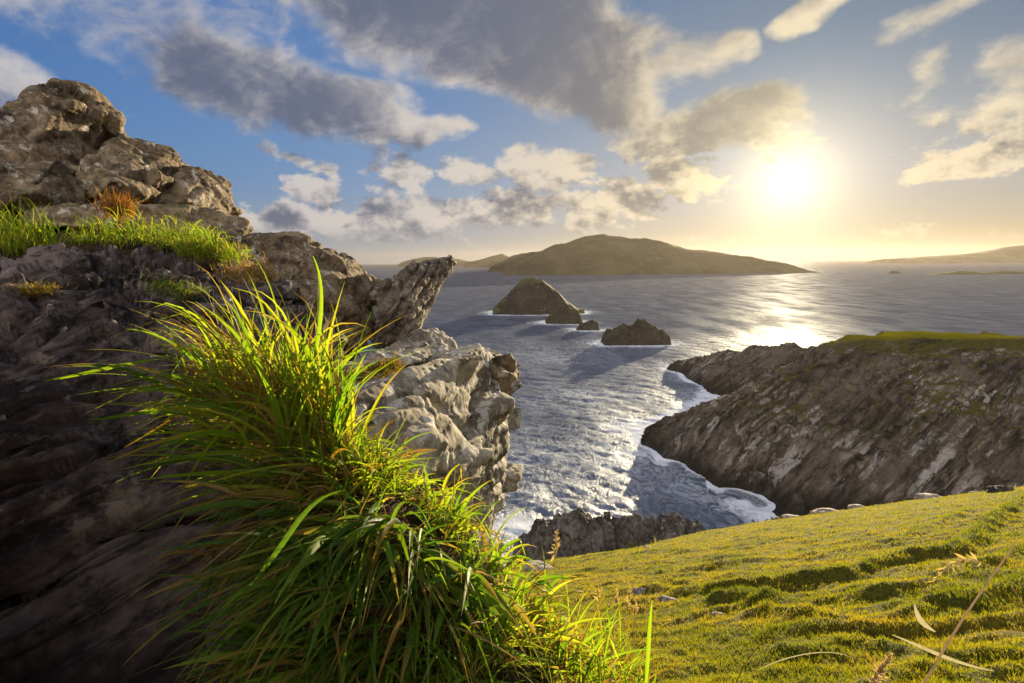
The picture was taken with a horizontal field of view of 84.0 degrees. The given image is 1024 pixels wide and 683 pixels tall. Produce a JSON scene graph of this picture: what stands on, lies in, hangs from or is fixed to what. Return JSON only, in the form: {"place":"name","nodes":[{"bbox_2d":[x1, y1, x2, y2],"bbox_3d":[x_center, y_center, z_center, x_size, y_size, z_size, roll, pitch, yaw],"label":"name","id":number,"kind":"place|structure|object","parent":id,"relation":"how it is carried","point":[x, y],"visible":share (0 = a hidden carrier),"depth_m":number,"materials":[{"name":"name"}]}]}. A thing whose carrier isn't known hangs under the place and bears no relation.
{"place":"outdoors","nodes":[
{"label":"outdoors","id":0,"kind":"place"},
{"bbox_2d":[0,0,1023,263],"label":"sky","id":1,"kind":"structure","parent":0,"point":[374,131],"materials":[{"name":"blue"}]},
{"bbox_2d":[353,260,1023,566],"bbox_3d":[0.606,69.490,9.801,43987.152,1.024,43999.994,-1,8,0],"label":"sea","id":2,"kind":"structure","parent":0,"point":[590,405],"depth_m":527.82,"materials":[{"name":"liquid"}]},
{"bbox_2d":[397,257,468,266],"bbox_3d":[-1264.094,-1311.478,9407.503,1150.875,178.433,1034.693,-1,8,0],"label":"island","id":3,"kind":"structure","parent":2,"relation":"on","point":[460,262],"depth_m":9156.76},
{"bbox_2d":[464,254,508,266],"bbox_3d":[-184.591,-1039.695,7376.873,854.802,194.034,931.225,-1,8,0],"label":"island","id":4,"kind":"structure","parent":2,"relation":"in","point":[490,261],"depth_m":7109.51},
{"bbox_2d":[488,251,539,271],"bbox_3d":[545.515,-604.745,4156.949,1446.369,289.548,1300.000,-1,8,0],"label":"island","id":5,"kind":"structure","parent":2,"relation":"in","point":[499,266],"depth_m":3956.97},
{"bbox_2d":[492,277,584,314],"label":"sea stack","id":6,"kind":"object","parent":2,"relation":"in","point":[531,296],"visible":0.94,"depth_m":753.91,"materials":[{"name":"brown stone"}]},
{"bbox_2d":[545,308,582,323],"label":"sea rock","id":7,"kind":"object","parent":2,"relation":"in","point":[568,316],"visible":0.97,"depth_m":639.12,"materials":[{"name":"stone"}]},
{"bbox_2d":[576,320,600,330],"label":"sea rock","id":8,"kind":"object","parent":2,"relation":"in","point":[589,325],"visible":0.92,"depth_m":577.67,"materials":[{"name":"brown stone"}]},
{"bbox_2d":[512,507,712,564],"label":"sea rock","id":9,"kind":"object","parent":2,"relation":"in","point":[580,531],"visible":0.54,"depth_m":121.58,"materials":[{"name":"grey stone"}]},
{"bbox_2d":[601,319,671,345],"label":"sea rock","id":10,"kind":"object","parent":2,"relation":"in","point":[640,332],"visible":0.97,"depth_m":474.95,"materials":[{"name":"brown stone"}]},
{"bbox_2d":[503,234,821,275],"bbox_3d":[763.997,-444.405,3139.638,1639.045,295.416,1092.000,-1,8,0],"label":"island","id":11,"kind":"structure","parent":2,"relation":"on","point":[601,254],"depth_m":2846.27,"materials":[{"name":"brown stone"}]},
{"bbox_2d":[927,271,1023,274],"bbox_3d":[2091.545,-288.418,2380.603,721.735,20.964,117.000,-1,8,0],"label":"skerry","id":12,"kind":"structure","parent":2,"relation":"in","point":[972,272],"depth_m":2351.84,"materials":[{"name":"stone"}]},
{"bbox_2d":[501,483,1023,682],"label":"ground","id":13,"kind":"structure","parent":0,"point":[881,592],"depth_m":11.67,"materials":[{"name":"green plant"}]},
{"bbox_2d":[0,228,219,279],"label":"earth ledge","id":14,"kind":"object","parent":13,"relation":"on","point":[128,248],"visible":0.08,"depth_m":6.61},
{"bbox_2d":[0,190,73,257],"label":"grass tuft","id":15,"kind":"object","parent":14,"relation":"on","point":[8,232],"visible":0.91,"depth_m":5.88,"materials":[{"name":"green plant"}]},
{"bbox_2d":[0,78,125,228],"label":"boulder","id":16,"kind":"object","parent":14,"relation":"on","point":[51,129],"visible":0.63,"depth_m":8.00,"materials":[{"name":"grey stone"}]},
{"bbox_2d":[87,182,141,223],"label":"rusty plant","id":17,"kind":"object","parent":14,"relation":"on","point":[121,204],"visible":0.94,"depth_m":6.74,"materials":[{"name":"orange plant"}]},
{"bbox_2d":[16,200,253,237],"bbox_3d":[-5.422,-1.839,8.580,3.114,0.668,2.503,-7,10,-38],"label":"rock ledge","id":18,"kind":"object","parent":14,"relation":"on","point":[209,216],"visible":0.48,"depth_m":7.79,"materials":[{"name":"grey stone"}]},
{"bbox_2d":[69,133,189,203],"bbox_3d":[-6.340,-2.709,9.464,1.569,1.656,3.628,-3,8,-19],"label":"boulder","id":19,"kind":"object","parent":18,"relation":"on","point":[145,170],"visible":0.69,"depth_m":8.47,"materials":[{"name":"grey stone"}]},
{"bbox_2d":[155,165,242,215],"bbox_3d":[-5.828,-2.573,10.251,1.689,1.319,3.107,-5,9,-32],"label":"boulder","id":20,"kind":"object","parent":18,"relation":"on","point":[198,186],"visible":0.46,"depth_m":9.49,"materials":[{"name":"grey stone"}]},
{"bbox_2d":[50,203,240,257],"bbox_3d":[-4.172,-1.234,6.554,1.864,0.798,1.162,-1,8,0],"label":"grass tuft","id":21,"kind":"object","parent":14,"relation":"on","point":[136,233],"visible":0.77,"depth_m":6.53,"materials":[{"name":"green plant"}]},
{"bbox_2d":[213,231,321,282],"bbox_3d":[-3.180,-0.968,7.599,1.481,1.032,2.258,-5,9,-27],"label":"rock ledge","id":22,"kind":"object","parent":14,"relation":"on","point":[277,248],"visible":0.45,"depth_m":7.01,"materials":[{"name":"grey stone"}]},
{"bbox_2d":[0,242,360,682],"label":"rock slab","id":23,"kind":"object","parent":13,"relation":"on","point":[65,564],"visible":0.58,"depth_m":2.61,"materials":[{"name":"grey stone"}]},
{"bbox_2d":[3,279,71,299],"bbox_3d":[-3.622,-0.372,4.269,0.393,0.233,0.430,6,10,37],"label":"moss cushion","id":24,"kind":"object","parent":23,"relation":"on","point":[37,290],"visible":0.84,"depth_m":4.25,"materials":[{"name":"plant"}]},
{"bbox_2d":[138,268,210,303],"bbox_3d":[-2.805,-0.448,4.632,0.659,0.301,0.409,4,9,30],"label":"moss cushion","id":25,"kind":"object","parent":23,"relation":"on","point":[188,290],"visible":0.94,"depth_m":4.60,"materials":[{"name":"green plant"}]},
{"bbox_2d":[156,227,259,266],"bbox_3d":[-3.273,-1.046,6.253,1.140,0.483,0.707,-1,8,0],"label":"grass tuft","id":26,"kind":"object","parent":23,"relation":"on","point":[191,248],"visible":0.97,"depth_m":6.19,"materials":[{"name":"green plant"}]},
{"bbox_2d":[209,250,290,285],"bbox_3d":[-2.647,-0.704,5.774,0.804,0.458,0.685,4,9,27],"label":"dry plant","id":27,"kind":"object","parent":23,"relation":"on","point":[256,273],"visible":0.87,"depth_m":5.75,"materials":[{"name":"brown plant"}]},
{"bbox_2d":[289,248,382,346],"bbox_3d":[-2.114,-0.483,6.864,1.145,1.254,3.301,-1,8,0],"label":"rock","id":28,"kind":"object","parent":13,"relation":"on","point":[337,270],"visible":0.53,"depth_m":6.06,"materials":[{"name":"grey stone"}]},
{"bbox_2d":[368,254,456,348],"bbox_3d":[-1.258,-0.541,7.190,0.780,1.119,2.202,2,9,20],"label":"pointed rock","id":29,"kind":"object","parent":13,"relation":"on","point":[410,290],"visible":0.93,"depth_m":6.51,"materials":[{"name":"grey stone"}]},
{"bbox_2d":[279,427,578,682],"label":"earth bank","id":30,"kind":"structure","parent":13,"relation":"on","point":[391,504],"depth_m":1.80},
{"bbox_2d":[39,306,397,539],"bbox_3d":[-1.081,0.260,2.124,1.213,0.813,1.040,7,11,44],"label":"grass tuft","id":31,"kind":"object","parent":30,"relation":"on","point":[198,409],"visible":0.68,"depth_m":1.95,"materials":[{"name":"green plant"}]},
{"bbox_2d":[43,359,161,380],"bbox_3d":[-1.506,0.104,2.116,0.387,0.052,0.044,-5,9,-31],"label":"grass blade","id":32,"kind":"object","parent":31,"relation":"on","point":[103,369],"visible":1,"depth_m":2.10,"materials":[{"name":"green plant"}]},
{"bbox_2d":[89,411,205,422],"bbox_3d":[-1.080,0.232,1.690,0.301,0.057,0.018,-3,9,-19],"label":"grass blade","id":33,"kind":"object","parent":31,"relation":"attached to","point":[138,413],"visible":1,"depth_m":1.68,"materials":[{"name":"green plant"}]},
{"bbox_2d":[66,252,421,516],"bbox_3d":[-0.986,0.140,2.220,1.515,0.996,0.908,5,10,34],"label":"grass tuft","id":34,"kind":"object","parent":30,"relation":"on","point":[318,398],"visible":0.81,"depth_m":2.08,"materials":[{"name":"green plant"}]},
{"bbox_2d":[309,256,322,384],"bbox_3d":[-0.674,-0.037,1.948,0.038,0.505,0.183,-6,10,-34],"label":"grass blade","id":35,"kind":"object","parent":34,"relation":"on","point":[320,318],"visible":0.89,"depth_m":1.93,"materials":[{"name":"green plant"}]},
{"bbox_2d":[89,456,437,677],"bbox_3d":[-0.785,0.619,1.787,0.906,0.573,0.840,-7,10,-40],"label":"grass tuft","id":36,"kind":"object","parent":30,"relation":"on","point":[267,507],"visible":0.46,"depth_m":1.76,"materials":[{"name":"green plant"}]},
{"bbox_2d":[133,574,562,682],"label":"grass tuft","id":37,"kind":"object","parent":30,"relation":"on","point":[328,663],"visible":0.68,"depth_m":1.57,"materials":[{"name":"green plant"}]},
{"bbox_2d":[155,473,567,682],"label":"grass tuft","id":38,"kind":"object","parent":30,"relation":"on","point":[323,597],"visible":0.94,"depth_m":1.63,"materials":[{"name":"green plant"}]},
{"bbox_2d":[231,490,340,603],"bbox_3d":[-0.595,0.546,1.513,0.292,0.249,0.023,-5,9,-29],"label":"grass blade","id":39,"kind":"object","parent":38,"relation":"attached to","point":[292,529],"visible":0.99,"depth_m":1.50,"materials":[{"name":"green plant"}]},
{"bbox_2d":[253,407,481,520],"bbox_3d":[-0.547,0.497,2.090,0.800,0.612,0.708,3,9,23],"label":"grass tuft","id":40,"kind":"object","parent":30,"relation":"on","point":[386,471],"visible":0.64,"depth_m":2.05,"materials":[{"name":"green plant"}]},
{"bbox_2d":[389,458,679,682],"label":"grass tuft","id":41,"kind":"object","parent":30,"relation":"on","point":[545,635],"visible":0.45,"depth_m":1.99,"materials":[{"name":"green plant"}]},
{"bbox_2d":[547,530,560,608],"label":"grass stalk","id":42,"kind":"object","parent":30,"relation":"on","point":[556,545],"depth_m":2.34,"materials":[{"name":"plant"}]},
{"bbox_2d":[525,575,694,682],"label":"grass tuft","id":43,"kind":"object","parent":30,"relation":"on","point":[624,675],"visible":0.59,"depth_m":2.36,"materials":[{"name":"green plant"}]},
{"bbox_2d":[593,579,601,629],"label":"grass stalk","id":44,"kind":"object","parent":43,"relation":"on","point":[598,593],"depth_m":2.80,"materials":[{"name":"plant"}]},
{"bbox_2d":[645,602,651,682],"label":"grass blade","id":45,"kind":"object","parent":30,"relation":"on","point":[648,646],"visible":1,"depth_m":1.64,"materials":[{"name":"plant"}]},
{"bbox_2d":[339,343,522,562],"bbox_3d":[-0.679,1.577,5.324,1.368,3.122,3.907,1,8,13],"label":"cliff rock","id":46,"kind":"object","parent":13,"relation":"on","point":[458,404],"visible":0.43,"depth_m":4.40,"materials":[{"name":"grey stone"}]},
{"bbox_2d":[336,350,407,382],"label":"yellow plant","id":47,"kind":"object","parent":46,"relation":"on","point":[392,366],"visible":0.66,"depth_m":4.45,"materials":[{"name":"plant"}]},
{"bbox_2d":[341,342,432,377],"bbox_3d":[-1.253,0.225,5.468,0.922,0.398,2.167,3,9,25],"label":"rock ledge","id":48,"kind":"object","parent":46,"relation":"on","point":[418,357],"visible":0.54,"depth_m":5.14,"materials":[{"name":"grey stone"}]},
{"bbox_2d":[374,328,457,369],"bbox_3d":[-1.011,0.080,6.184,0.854,0.485,1.763,-1,8,0],"label":"rock","id":49,"kind":"object","parent":46,"relation":"on","point":[438,341],"visible":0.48,"depth_m":5.92,"materials":[{"name":"grey stone"}]},
{"bbox_2d":[490,354,519,392],"bbox_3d":[-0.140,0.339,5.896,0.446,0.507,1.138,1,8,11],"label":"rock","id":50,"kind":"object","parent":46,"relation":"on","point":[505,372],"visible":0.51,"depth_m":5.56,"materials":[{"name":"grey stone"}]},
{"bbox_2d":[506,382,521,395],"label":"rock","id":51,"kind":"object","parent":50,"relation":"on","point":[513,389],"visible":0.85,"depth_m":5.72,"materials":[{"name":"grey stone"}]},
{"bbox_2d":[522,560,551,571],"bbox_3d":[1.144,10.363,25.772,1.555,0.868,1.222,3,-11,-21],"label":"stone","id":52,"kind":"object","parent":13,"relation":"on","point":[539,564],"visible":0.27,"depth_m":25.41,"materials":[{"name":"grey stone"}]},
{"bbox_2d":[612,588,619,643],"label":"grass stalk","id":53,"kind":"object","parent":13,"relation":"on","point":[616,600],"depth_m":2.81,"materials":[{"name":"plant"}]},
{"bbox_2d":[623,582,632,656],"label":"grass stalk","id":54,"kind":"object","parent":13,"relation":"on","point":[628,603],"depth_m":2.81,"materials":[{"name":"plant"}]},
{"bbox_2d":[632,596,639,647],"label":"grass stalk","id":55,"kind":"object","parent":13,"relation":"on","point":[635,607],"depth_m":2.81,"materials":[{"name":"plant"}]},
{"bbox_2d":[632,587,645,595],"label":"stone","id":56,"kind":"object","parent":13,"relation":"on","point":[638,590],"visible":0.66,"depth_m":14.02,"materials":[{"name":"grey stone"}]},
{"bbox_2d":[657,595,676,602],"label":"stone","id":57,"kind":"object","parent":13,"relation":"on","point":[664,598],"visible":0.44,"depth_m":12.89,"materials":[{"name":"grey stone"}]},
{"bbox_2d":[711,611,722,616],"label":"stone","id":58,"kind":"object","parent":13,"relation":"on","point":[714,613],"visible":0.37,"depth_m":10.66,"materials":[{"name":"grey stone"}]},
{"bbox_2d":[736,635,770,682],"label":"grass stalk","id":59,"kind":"object","parent":13,"relation":"on","point":[748,659],"depth_m":1.43,"materials":[{"name":"plant"}]},
{"bbox_2d":[783,514,799,518],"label":"stone","id":60,"kind":"object","parent":13,"relation":"on","point":[785,516],"visible":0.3,"depth_m":53.42,"materials":[{"name":"grey stone"}]},
{"bbox_2d":[758,652,849,670],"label":"dry leaf","id":61,"kind":"object","parent":13,"relation":"on","point":[803,654],"visible":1,"depth_m":1.32,"materials":[{"name":"beige plant"}]},
{"bbox_2d":[810,508,837,514],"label":"stone","id":62,"kind":"object","parent":13,"relation":"on","point":[819,510],"visible":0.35,"depth_m":51.38,"materials":[{"name":"grey stone"}]},
{"bbox_2d":[847,504,863,508],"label":"stone","id":63,"kind":"object","parent":13,"relation":"on","point":[852,506],"visible":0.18,"depth_m":54.91,"materials":[{"name":"grey stone"}]},
{"bbox_2d":[864,651,893,682],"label":"grass stalk","id":64,"kind":"object","parent":13,"relation":"on","point":[879,671],"depth_m":0.99,"materials":[{"name":"plant"}]},
{"bbox_2d":[914,604,935,631],"bbox_3d":[0.709,0.475,0.978,0.043,0.053,0.004,-1,8,0],"label":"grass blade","id":65,"kind":"object","parent":13,"relation":"on","point":[921,621],"visible":1,"depth_m":0.98,"materials":[{"name":"beige plant"}]},
{"bbox_2d":[914,493,942,499],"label":"stone","id":66,"kind":"object","parent":13,"relation":"on","point":[923,495],"visible":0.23,"depth_m":53.64,"materials":[{"name":"grey stone"}]},
{"bbox_2d":[893,635,992,670],"bbox_3d":[0.748,0.540,0.986,0.184,0.072,0.004,-1,8,0],"label":"dry leaf","id":67,"kind":"object","parent":13,"relation":"on","point":[938,653],"visible":0.97,"depth_m":0.99,"materials":[{"name":"beige plant"}]},
{"bbox_2d":[923,544,1015,682],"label":"grass stalk","id":68,"kind":"object","parent":13,"relation":"on","point":[956,629],"depth_m":0.87,"materials":[{"name":"plant"}]},
{"bbox_2d":[929,552,1023,606],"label":"grass stalk","id":69,"kind":"object","parent":13,"relation":"on","point":[973,559],"depth_m":0.92,"materials":[{"name":"plant"}]},
{"bbox_2d":[985,485,1014,492],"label":"stone","id":70,"kind":"object","parent":13,"relation":"on","point":[995,489],"visible":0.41,"depth_m":43.52,"materials":[{"name":"grey stone"}]},
{"bbox_2d":[640,331,1023,516],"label":"headland","id":71,"kind":"structure","parent":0,"point":[844,422],"depth_m":182.96,"materials":[{"name":"grey stone"}]},
{"bbox_2d":[865,245,1023,263],"bbox_3d":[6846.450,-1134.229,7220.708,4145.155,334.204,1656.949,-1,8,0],"label":"island","id":72,"kind":"structure","parent":0,"point":[1012,254],"depth_m":6880.07,"materials":[{"name":"brown stone"}]}
]}

